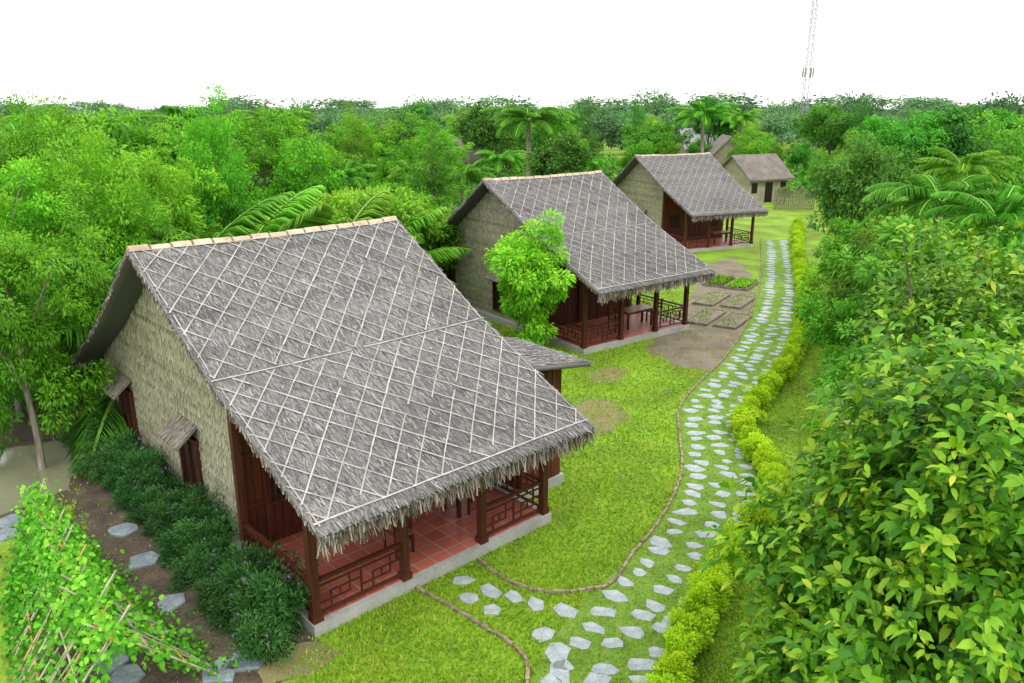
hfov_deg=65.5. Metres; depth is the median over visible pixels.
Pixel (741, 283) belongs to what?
garden bed
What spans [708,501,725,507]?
stepping stone
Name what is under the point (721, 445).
stepping stone
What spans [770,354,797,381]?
hedge shrub
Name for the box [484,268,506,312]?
window
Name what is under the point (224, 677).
paving slab
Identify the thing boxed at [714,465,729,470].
stepping stone
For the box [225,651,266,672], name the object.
paving slab
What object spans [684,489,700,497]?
stepping stone
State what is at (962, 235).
broadleaf tree
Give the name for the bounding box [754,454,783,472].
hedge shrub
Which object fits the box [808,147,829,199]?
broadleaf tree
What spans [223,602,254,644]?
flowering bush
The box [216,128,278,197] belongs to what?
broadleaf tree
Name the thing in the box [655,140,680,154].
broadleaf tree
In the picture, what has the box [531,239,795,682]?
path
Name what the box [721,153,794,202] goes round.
hut
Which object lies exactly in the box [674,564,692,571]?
stepping stone
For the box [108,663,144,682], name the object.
paving slab
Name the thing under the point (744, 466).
stepping stone
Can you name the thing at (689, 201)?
thatched hut
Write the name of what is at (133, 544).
bare soil
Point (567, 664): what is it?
stepping stone
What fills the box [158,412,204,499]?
window
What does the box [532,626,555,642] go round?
stepping stone
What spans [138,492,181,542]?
flowering bush
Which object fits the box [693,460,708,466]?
stepping stone
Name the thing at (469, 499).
wooden chair
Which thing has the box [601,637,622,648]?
stepping stone
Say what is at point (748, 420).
hedge shrub
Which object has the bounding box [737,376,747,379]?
stepping stone
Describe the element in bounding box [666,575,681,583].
stepping stone
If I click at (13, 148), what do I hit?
leafy tree
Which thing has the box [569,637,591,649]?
stepping stone
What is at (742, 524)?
hedge shrub
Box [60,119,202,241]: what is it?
leafy tree
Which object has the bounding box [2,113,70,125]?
coconut palm
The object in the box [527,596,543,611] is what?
stepping stone
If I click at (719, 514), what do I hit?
stepping stone
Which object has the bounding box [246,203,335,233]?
tree
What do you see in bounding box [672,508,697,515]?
stepping stone
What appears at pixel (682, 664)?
hedge shrub
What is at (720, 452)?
stepping stone
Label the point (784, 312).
stepping stone
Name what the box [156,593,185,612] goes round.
paving slab
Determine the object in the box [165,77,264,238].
leafy tree
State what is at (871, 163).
broadleaf tree
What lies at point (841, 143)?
broadleaf tree
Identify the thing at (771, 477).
hedge shrub
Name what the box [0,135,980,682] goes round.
ground
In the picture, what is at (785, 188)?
tree
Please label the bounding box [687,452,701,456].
stepping stone
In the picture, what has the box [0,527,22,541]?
paving slab
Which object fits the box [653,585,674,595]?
stepping stone
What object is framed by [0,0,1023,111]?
sky
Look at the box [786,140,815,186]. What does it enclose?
broadleaf tree
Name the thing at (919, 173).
broadleaf tree
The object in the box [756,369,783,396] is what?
hedge shrub
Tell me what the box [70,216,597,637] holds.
thatched hut
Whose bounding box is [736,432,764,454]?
hedge shrub
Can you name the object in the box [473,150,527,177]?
coconut palm
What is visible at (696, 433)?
stepping stone
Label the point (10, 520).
paving slab
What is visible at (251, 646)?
flowering bush
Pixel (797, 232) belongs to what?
hedge shrub
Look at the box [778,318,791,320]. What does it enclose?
stepping stone
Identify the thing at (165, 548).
flowering bush
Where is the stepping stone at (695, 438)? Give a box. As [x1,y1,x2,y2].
[691,437,702,440]
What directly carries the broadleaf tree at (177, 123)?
on the ground at (776, 223)
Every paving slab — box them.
[0,514,25,528]
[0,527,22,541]
[95,646,128,673]
[107,522,138,537]
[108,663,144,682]
[129,551,160,570]
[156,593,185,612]
[202,659,235,682]
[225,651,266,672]
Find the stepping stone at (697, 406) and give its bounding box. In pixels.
[690,405,705,408]
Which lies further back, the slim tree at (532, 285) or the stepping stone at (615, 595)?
the slim tree at (532, 285)
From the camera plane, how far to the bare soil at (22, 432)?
22.37 m
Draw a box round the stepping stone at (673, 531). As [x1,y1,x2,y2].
[666,529,683,534]
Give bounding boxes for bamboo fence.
[773,187,815,209]
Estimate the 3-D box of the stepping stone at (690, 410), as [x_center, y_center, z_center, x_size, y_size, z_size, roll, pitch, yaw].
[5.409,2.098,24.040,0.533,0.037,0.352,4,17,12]
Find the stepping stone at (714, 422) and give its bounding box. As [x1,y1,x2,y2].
[707,420,720,423]
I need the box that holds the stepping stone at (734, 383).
[729,381,742,385]
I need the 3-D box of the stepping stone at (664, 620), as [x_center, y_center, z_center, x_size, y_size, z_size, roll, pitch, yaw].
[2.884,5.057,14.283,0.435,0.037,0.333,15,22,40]
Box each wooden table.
[395,495,461,539]
[616,304,652,329]
[710,230,729,243]
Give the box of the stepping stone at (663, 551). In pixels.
[646,547,669,555]
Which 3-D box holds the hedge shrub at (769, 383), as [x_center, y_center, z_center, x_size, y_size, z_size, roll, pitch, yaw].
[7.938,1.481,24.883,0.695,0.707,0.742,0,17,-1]
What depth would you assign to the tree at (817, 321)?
24.60 m
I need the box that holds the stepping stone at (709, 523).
[704,521,719,528]
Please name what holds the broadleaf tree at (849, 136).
on the ground at (776, 223)
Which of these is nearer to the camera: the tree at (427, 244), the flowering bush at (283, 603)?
the flowering bush at (283, 603)
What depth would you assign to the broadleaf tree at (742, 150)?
85.05 m
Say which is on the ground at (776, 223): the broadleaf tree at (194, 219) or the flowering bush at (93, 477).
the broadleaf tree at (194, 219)
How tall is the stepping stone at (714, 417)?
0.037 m
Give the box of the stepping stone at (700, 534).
[695,530,716,538]
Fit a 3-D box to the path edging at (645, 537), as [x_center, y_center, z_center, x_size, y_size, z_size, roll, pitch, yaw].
[9.926,-1.220,34.936,1.136,0.090,41.405,6,18,20]
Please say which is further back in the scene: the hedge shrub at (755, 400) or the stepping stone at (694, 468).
the hedge shrub at (755, 400)
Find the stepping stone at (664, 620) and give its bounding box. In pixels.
[661,616,672,625]
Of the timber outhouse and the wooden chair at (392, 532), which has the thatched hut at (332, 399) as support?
the wooden chair at (392, 532)
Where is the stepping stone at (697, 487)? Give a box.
[685,483,704,490]
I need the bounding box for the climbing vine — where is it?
[0,475,238,682]
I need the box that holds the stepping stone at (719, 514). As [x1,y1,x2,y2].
[710,511,726,518]
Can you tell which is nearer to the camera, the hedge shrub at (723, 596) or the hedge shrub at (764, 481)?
the hedge shrub at (723, 596)
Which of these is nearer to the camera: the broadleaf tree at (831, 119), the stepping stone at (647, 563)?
the stepping stone at (647, 563)
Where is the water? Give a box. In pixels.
[0,439,78,514]
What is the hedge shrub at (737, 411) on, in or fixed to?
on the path
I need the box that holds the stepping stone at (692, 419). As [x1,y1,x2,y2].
[687,417,702,421]
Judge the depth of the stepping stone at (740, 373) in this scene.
27.28 m
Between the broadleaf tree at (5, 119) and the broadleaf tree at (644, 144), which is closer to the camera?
the broadleaf tree at (644, 144)
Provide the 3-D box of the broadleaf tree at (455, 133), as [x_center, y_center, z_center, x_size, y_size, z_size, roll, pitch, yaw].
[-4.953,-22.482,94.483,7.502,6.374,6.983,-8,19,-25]
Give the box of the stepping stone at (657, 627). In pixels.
[651,622,668,633]
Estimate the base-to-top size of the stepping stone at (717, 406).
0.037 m
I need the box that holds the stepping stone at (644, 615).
[630,609,656,621]
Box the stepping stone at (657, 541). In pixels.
[649,535,671,547]
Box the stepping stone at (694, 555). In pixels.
[686,552,703,560]
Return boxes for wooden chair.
[382,518,414,558]
[456,486,475,514]
[608,306,623,331]
[646,298,662,320]
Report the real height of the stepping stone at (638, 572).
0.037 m
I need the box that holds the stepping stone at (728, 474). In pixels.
[718,471,737,478]
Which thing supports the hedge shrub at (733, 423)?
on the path
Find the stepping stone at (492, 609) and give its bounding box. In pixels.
[483,604,500,615]
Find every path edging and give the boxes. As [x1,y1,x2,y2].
[415,585,529,682]
[477,552,633,594]
[631,239,761,552]
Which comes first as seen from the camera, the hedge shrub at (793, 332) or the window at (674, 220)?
the hedge shrub at (793, 332)
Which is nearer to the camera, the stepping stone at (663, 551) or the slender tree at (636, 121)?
the stepping stone at (663, 551)
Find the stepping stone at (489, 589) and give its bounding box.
[479,583,502,598]
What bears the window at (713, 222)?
in the thatched hut at (689, 201)
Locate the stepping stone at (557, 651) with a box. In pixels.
[544,642,570,664]
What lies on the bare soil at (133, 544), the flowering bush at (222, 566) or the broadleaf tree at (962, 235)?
the flowering bush at (222, 566)
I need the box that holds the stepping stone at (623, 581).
[617,576,633,586]
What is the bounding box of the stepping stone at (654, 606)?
[646,599,664,612]
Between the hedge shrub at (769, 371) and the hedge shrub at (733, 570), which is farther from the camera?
the hedge shrub at (769, 371)
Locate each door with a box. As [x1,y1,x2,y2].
[578,280,599,321]
[687,215,701,240]
[764,182,772,201]
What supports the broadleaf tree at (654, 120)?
on the ground at (776, 223)
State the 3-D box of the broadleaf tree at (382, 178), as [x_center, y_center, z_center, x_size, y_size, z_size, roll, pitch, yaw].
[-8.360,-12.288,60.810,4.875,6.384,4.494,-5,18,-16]
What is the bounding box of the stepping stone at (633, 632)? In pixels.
[619,626,644,639]
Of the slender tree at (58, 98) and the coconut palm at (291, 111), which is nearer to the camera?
the slender tree at (58, 98)
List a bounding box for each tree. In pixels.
[0,90,88,300]
[0,104,189,368]
[0,113,14,125]
[0,158,96,417]
[0,176,123,469]
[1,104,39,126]
[7,106,89,146]
[19,93,128,239]
[52,107,235,222]
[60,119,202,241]
[104,150,230,241]
[108,122,175,149]
[150,117,198,133]
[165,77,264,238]
[194,220,230,238]
[211,107,307,209]
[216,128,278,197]
[226,109,273,154]
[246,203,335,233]
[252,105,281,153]
[260,135,349,204]
[264,129,353,200]
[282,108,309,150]
[306,188,366,215]
[321,133,356,166]
[321,154,369,201]
[323,115,387,180]
[328,109,398,181]
[329,182,438,243]
[336,100,384,170]
[358,180,427,211]
[371,111,426,158]
[371,139,429,195]
[373,119,400,135]
[387,128,447,162]
[388,120,470,206]
[392,101,439,136]
[397,194,465,270]
[408,125,463,190]
[432,130,474,193]
[441,108,484,136]
[448,125,493,155]
[451,101,504,171]
[471,115,542,174]
[481,208,576,345]
[486,112,517,154]
[495,97,525,176]
[521,102,589,151]
[524,130,616,175]
[537,121,591,171]
[569,96,599,168]
[585,130,608,170]
[616,138,660,168]
[620,121,690,156]
[621,98,653,147]
[641,113,675,142]
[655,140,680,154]
[677,94,739,146]
[686,137,711,153]
[698,284,1023,682]
[727,127,775,157]
[730,117,762,149]
[731,555,980,682]
[767,136,788,161]
[777,375,1023,645]
[778,186,790,203]
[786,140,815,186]
[791,102,864,166]
[792,285,902,364]
[795,256,847,323]
[801,213,1023,552]
[805,130,924,236]
[807,318,908,412]
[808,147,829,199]
[811,215,911,278]
[815,214,1023,349]
[820,205,907,380]
[821,204,904,238]
[830,128,888,161]
[833,152,859,191]
[836,97,871,153]
[836,114,890,146]
[837,213,1023,454]
[843,116,906,143]
[862,110,977,181]
[902,170,948,185]
[905,107,958,125]
[915,102,994,217]
[933,110,1023,241]
[942,188,1020,255]
[960,107,1023,141]
[985,130,1023,175]
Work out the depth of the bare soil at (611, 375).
27.27 m
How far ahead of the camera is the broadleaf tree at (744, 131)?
104.49 m
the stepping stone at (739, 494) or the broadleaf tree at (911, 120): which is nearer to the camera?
the stepping stone at (739, 494)
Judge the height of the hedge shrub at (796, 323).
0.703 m
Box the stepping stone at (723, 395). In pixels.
[717,393,728,397]
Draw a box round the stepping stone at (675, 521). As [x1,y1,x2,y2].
[666,518,686,525]
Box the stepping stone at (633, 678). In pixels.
[628,675,648,682]
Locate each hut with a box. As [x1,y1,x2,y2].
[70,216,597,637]
[424,170,714,354]
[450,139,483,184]
[612,152,768,252]
[674,128,713,153]
[707,134,738,164]
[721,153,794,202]
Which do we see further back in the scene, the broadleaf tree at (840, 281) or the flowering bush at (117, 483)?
the broadleaf tree at (840, 281)
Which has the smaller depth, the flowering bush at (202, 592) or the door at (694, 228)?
the flowering bush at (202, 592)
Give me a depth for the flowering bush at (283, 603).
13.71 m
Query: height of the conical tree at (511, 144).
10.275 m
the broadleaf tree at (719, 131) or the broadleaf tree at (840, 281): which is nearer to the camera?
the broadleaf tree at (840, 281)
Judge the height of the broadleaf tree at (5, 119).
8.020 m
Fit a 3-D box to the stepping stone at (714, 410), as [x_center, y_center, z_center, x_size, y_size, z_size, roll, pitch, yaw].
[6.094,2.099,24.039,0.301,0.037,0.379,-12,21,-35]
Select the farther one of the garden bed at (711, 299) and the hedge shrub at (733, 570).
the garden bed at (711, 299)
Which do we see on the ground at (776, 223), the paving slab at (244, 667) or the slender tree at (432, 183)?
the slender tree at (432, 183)
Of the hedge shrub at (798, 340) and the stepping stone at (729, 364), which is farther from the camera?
the hedge shrub at (798, 340)
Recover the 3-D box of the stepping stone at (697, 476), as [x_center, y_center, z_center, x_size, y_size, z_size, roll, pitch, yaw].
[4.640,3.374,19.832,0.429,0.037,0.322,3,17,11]
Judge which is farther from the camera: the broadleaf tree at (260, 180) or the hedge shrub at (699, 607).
the broadleaf tree at (260, 180)
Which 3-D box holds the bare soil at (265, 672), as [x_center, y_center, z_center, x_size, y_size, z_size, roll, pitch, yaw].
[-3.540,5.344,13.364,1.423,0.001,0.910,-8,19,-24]
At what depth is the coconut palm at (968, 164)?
42.63 m
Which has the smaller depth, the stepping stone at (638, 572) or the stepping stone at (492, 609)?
the stepping stone at (492, 609)
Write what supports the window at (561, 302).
in the thatched hut at (622, 247)
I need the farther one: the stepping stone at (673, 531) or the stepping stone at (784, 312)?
the stepping stone at (784, 312)
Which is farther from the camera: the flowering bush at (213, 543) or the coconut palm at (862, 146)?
the coconut palm at (862, 146)
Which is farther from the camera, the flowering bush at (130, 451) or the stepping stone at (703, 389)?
the stepping stone at (703, 389)
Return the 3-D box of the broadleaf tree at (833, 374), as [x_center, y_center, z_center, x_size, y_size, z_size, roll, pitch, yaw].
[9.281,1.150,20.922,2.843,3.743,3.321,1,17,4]
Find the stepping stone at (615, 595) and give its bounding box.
[601,590,628,601]
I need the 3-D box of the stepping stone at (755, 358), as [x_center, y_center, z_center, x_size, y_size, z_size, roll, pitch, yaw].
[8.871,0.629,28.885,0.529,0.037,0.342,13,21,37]
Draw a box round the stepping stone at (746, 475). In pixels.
[739,473,755,477]
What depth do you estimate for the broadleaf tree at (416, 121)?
79.68 m
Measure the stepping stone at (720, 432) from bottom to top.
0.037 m
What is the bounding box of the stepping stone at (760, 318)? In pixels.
[754,317,768,320]
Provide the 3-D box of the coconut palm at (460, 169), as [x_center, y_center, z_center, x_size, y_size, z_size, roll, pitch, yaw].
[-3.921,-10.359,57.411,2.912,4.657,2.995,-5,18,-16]
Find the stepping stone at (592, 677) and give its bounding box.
[583,672,611,682]
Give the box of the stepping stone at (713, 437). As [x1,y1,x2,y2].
[706,435,721,439]
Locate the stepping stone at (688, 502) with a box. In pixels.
[681,499,696,505]
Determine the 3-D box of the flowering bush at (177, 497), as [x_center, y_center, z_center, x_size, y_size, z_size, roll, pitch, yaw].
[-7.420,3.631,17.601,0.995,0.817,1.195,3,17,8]
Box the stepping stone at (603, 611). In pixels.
[590,606,616,616]
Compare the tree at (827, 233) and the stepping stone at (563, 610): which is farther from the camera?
the tree at (827, 233)
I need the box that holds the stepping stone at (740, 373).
[734,372,746,374]
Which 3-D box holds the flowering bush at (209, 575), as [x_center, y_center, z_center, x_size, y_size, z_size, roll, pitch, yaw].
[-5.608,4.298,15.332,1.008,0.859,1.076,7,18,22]
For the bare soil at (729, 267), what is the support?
on the ground at (776, 223)
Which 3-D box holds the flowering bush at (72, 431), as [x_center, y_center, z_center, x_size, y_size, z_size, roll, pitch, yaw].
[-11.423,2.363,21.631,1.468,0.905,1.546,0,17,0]
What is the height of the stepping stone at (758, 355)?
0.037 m
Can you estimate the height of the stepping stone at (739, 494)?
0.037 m
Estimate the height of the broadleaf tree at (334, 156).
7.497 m
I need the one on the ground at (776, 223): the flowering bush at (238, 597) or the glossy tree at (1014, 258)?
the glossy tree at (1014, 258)
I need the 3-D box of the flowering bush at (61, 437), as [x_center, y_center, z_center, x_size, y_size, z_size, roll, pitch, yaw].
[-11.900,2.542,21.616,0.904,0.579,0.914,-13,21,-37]
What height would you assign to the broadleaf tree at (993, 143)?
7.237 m
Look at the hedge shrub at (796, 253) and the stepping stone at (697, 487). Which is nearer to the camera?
the stepping stone at (697, 487)
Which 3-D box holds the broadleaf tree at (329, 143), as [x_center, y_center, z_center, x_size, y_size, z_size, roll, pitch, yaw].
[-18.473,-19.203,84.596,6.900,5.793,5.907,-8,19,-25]
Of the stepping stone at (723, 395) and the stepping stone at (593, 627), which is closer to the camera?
the stepping stone at (593, 627)
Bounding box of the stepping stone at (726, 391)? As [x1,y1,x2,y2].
[720,389,731,393]
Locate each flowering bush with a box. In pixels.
[55,423,74,447]
[62,418,79,451]
[63,433,78,452]
[67,441,119,480]
[76,436,103,458]
[81,410,122,443]
[86,452,120,485]
[94,427,144,479]
[99,460,127,493]
[106,475,142,511]
[111,446,170,499]
[113,430,154,474]
[114,472,134,495]
[119,449,152,474]
[121,456,172,507]
[122,491,166,525]
[123,484,162,521]
[127,467,191,517]
[133,481,190,525]
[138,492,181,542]
[142,501,193,546]
[152,530,191,568]
[157,486,190,514]
[161,507,239,572]
[164,541,221,594]
[166,482,227,531]
[169,537,197,566]
[185,547,245,586]
[185,574,230,620]
[189,506,232,540]
[192,530,238,559]
[202,584,251,636]
[205,542,301,635]
[209,553,264,582]
[214,534,287,593]
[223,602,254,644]
[223,607,297,666]
[226,556,301,652]
[236,557,322,661]
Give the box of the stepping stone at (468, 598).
[458,592,477,604]
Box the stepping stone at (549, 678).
[540,673,561,682]
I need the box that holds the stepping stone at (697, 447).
[691,444,705,449]
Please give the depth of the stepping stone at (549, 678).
12.87 m
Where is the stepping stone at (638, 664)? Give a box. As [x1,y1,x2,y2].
[627,658,657,670]
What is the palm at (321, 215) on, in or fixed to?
on the ground at (776, 223)
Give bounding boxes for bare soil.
[0,384,85,528]
[39,474,332,682]
[258,642,342,682]
[575,398,630,435]
[588,366,630,383]
[645,258,755,371]
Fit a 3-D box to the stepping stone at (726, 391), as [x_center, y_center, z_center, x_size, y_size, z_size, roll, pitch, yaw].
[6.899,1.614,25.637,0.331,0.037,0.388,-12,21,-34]
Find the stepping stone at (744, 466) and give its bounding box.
[738,464,752,469]
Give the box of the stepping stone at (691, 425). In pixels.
[684,422,698,427]
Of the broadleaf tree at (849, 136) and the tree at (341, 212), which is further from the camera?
the broadleaf tree at (849, 136)
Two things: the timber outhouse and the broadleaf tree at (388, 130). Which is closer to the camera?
the timber outhouse
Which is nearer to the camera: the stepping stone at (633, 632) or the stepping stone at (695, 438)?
the stepping stone at (633, 632)
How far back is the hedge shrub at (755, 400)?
23.66 m
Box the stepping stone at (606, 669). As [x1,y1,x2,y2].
[591,663,619,674]
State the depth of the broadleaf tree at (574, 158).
56.11 m
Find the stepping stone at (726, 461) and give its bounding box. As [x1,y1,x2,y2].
[722,459,732,463]
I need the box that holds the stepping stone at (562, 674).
[549,661,569,682]
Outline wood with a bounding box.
[0,86,1023,152]
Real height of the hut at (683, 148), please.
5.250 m
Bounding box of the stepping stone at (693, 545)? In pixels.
[686,542,704,548]
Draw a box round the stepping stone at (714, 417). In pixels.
[707,415,724,419]
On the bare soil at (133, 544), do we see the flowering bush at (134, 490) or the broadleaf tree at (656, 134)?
the flowering bush at (134, 490)
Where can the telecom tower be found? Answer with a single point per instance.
(811, 73)
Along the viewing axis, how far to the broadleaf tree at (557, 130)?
75.90 m
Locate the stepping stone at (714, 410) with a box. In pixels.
[707,408,720,412]
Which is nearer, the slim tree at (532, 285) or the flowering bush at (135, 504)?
the flowering bush at (135, 504)
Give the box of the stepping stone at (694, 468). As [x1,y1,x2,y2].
[683,464,705,472]
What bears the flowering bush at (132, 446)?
on the bare soil at (133, 544)
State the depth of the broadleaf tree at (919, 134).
57.45 m
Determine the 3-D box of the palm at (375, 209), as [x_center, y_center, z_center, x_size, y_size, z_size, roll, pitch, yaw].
[-6.683,-1.972,29.503,10.297,6.451,10.433,-2,17,-8]
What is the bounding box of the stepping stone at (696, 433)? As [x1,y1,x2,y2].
[686,431,705,435]
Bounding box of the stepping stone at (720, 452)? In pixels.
[712,450,724,454]
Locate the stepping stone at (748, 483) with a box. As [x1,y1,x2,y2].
[738,479,751,485]
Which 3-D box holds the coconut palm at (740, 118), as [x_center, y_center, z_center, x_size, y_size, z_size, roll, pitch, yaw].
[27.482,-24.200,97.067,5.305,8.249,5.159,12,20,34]
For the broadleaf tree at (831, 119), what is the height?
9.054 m
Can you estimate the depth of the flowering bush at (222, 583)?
14.37 m
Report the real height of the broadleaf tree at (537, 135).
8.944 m
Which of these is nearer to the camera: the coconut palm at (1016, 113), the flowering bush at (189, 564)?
the flowering bush at (189, 564)
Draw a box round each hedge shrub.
[634,665,689,682]
[651,650,698,682]
[661,606,718,658]
[661,622,700,663]
[676,581,720,615]
[679,595,720,634]
[686,569,733,616]
[692,558,732,594]
[703,548,737,586]
[706,533,747,579]
[722,519,766,545]
[724,519,753,557]
[725,411,752,436]
[727,404,758,420]
[731,416,760,441]
[731,538,751,560]
[733,395,767,424]
[736,425,762,441]
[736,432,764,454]
[739,497,778,530]
[740,384,773,410]
[740,432,773,460]
[741,395,761,408]
[748,493,789,519]
[749,385,772,402]
[751,441,780,469]
[752,480,787,498]
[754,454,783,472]
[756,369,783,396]
[756,378,776,400]
[757,461,787,478]
[757,463,789,480]
[758,470,792,495]
[767,370,784,381]
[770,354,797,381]
[771,365,787,380]
[778,344,800,366]
[779,340,804,363]
[784,334,807,353]
[786,327,809,348]
[789,235,804,242]
[789,249,804,263]
[789,319,808,328]
[790,231,804,236]
[791,218,802,226]
[791,256,807,265]
[791,259,805,272]
[792,269,804,283]
[792,272,806,286]
[794,262,808,271]
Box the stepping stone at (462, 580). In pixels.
[452,576,476,584]
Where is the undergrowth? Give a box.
[1,151,963,428]
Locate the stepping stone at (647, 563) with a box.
[640,558,654,567]
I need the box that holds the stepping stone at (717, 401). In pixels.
[711,399,722,404]
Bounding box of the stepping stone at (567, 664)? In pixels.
[553,659,574,670]
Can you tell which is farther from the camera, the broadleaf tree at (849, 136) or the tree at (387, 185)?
the broadleaf tree at (849, 136)
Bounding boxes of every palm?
[0,123,79,144]
[0,191,297,478]
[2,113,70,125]
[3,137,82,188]
[37,114,171,140]
[59,185,325,401]
[78,205,335,378]
[139,105,213,130]
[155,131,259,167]
[216,190,432,258]
[234,109,312,148]
[262,108,318,134]
[310,160,376,189]
[386,160,427,182]
[405,207,471,305]
[433,164,496,204]
[448,167,473,211]
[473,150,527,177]
[480,106,579,176]
[544,114,585,130]
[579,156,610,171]
[665,101,738,152]
[720,108,762,140]
[800,125,833,160]
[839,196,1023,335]
[842,139,908,153]
[859,174,1017,246]
[910,147,1021,241]
[924,185,1023,266]
[997,112,1023,119]
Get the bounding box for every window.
[100,369,140,446]
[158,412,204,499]
[267,470,287,505]
[436,259,455,286]
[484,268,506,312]
[552,279,566,306]
[669,214,680,229]
[711,217,719,226]
[751,183,757,193]
[780,181,785,188]
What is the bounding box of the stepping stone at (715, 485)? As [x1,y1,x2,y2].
[708,483,719,487]
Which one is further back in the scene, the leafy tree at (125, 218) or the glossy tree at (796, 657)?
the leafy tree at (125, 218)
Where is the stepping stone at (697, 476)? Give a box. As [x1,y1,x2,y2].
[689,473,706,479]
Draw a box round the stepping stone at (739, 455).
[735,453,751,459]
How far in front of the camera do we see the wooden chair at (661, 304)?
32.80 m
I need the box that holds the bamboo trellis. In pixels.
[12,478,219,682]
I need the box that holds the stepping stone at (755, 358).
[749,356,762,359]
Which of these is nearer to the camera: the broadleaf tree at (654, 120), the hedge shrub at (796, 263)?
the hedge shrub at (796, 263)
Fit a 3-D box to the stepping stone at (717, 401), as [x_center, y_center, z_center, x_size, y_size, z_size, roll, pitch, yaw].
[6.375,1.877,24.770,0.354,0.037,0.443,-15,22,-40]
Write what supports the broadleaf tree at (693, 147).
on the ground at (776, 223)
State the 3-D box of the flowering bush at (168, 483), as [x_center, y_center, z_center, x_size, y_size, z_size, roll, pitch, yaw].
[-7.894,3.337,18.270,1.485,0.989,1.626,15,22,40]
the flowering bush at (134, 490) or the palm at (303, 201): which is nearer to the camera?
the flowering bush at (134, 490)
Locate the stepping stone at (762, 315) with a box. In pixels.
[757,314,768,316]
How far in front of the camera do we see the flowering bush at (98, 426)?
20.56 m
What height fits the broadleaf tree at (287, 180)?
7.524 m
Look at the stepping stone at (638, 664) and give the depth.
13.21 m
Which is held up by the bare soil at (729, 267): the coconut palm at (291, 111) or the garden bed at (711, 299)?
the garden bed at (711, 299)
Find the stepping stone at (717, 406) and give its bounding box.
[710,404,724,408]
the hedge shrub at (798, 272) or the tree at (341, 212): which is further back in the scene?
the hedge shrub at (798, 272)
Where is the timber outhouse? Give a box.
[487,337,590,497]
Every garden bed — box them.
[687,307,726,325]
[692,289,730,306]
[702,274,737,287]
[712,311,752,329]
[719,293,755,309]
[724,276,759,291]
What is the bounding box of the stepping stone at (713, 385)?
[706,382,721,387]
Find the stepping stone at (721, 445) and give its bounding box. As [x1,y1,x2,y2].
[711,443,729,447]
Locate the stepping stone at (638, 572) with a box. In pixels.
[632,568,646,576]
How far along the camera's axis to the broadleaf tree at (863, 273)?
21.16 m
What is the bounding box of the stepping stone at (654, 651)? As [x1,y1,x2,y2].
[648,646,663,657]
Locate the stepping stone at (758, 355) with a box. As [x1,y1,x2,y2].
[752,354,763,357]
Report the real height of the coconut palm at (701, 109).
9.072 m
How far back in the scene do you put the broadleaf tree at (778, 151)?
94.95 m
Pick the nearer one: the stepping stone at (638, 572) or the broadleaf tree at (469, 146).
the stepping stone at (638, 572)
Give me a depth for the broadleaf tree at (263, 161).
44.27 m
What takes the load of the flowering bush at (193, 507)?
on the bare soil at (133, 544)
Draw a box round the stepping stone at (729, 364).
[721,363,737,366]
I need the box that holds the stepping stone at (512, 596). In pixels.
[504,590,524,602]
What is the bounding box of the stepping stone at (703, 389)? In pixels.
[699,388,711,391]
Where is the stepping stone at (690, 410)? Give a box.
[682,408,699,412]
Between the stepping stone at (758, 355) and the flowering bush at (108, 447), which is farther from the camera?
the stepping stone at (758, 355)
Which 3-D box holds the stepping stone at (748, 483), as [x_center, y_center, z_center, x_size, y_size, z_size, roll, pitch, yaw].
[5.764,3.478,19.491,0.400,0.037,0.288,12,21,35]
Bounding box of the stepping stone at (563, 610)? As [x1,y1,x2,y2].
[552,602,578,618]
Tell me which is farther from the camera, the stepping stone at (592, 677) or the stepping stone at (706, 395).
the stepping stone at (706, 395)
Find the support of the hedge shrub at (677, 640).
on the ground at (776, 223)
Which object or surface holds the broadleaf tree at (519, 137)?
on the ground at (776, 223)
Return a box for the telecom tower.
[796,0,818,146]
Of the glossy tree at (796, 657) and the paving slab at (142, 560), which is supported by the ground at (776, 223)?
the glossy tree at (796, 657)
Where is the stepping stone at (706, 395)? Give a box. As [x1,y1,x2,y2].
[695,394,714,397]
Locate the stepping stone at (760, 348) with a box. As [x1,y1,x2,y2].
[755,347,768,349]
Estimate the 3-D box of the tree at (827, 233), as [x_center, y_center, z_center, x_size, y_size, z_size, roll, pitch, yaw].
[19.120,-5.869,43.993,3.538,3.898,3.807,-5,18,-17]
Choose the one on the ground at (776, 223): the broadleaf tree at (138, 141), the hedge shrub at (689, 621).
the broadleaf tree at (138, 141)
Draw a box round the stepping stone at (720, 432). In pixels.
[712,430,728,434]
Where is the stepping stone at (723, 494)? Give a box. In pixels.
[714,490,730,497]
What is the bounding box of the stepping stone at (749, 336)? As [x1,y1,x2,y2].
[743,335,756,337]
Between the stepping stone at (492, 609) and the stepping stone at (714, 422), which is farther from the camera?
the stepping stone at (714, 422)
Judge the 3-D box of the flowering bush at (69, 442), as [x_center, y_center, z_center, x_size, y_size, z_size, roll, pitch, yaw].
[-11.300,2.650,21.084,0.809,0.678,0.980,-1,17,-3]
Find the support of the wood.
on the ground at (776, 223)
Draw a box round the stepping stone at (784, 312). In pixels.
[779,311,794,313]
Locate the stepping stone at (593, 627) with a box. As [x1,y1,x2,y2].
[581,622,604,634]
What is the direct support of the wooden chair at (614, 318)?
on the thatched hut at (622, 247)
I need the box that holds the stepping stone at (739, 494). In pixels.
[736,491,756,496]
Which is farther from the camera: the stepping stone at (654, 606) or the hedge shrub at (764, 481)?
the hedge shrub at (764, 481)
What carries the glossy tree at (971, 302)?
on the ground at (776, 223)
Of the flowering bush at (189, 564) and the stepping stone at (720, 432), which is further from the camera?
the stepping stone at (720, 432)

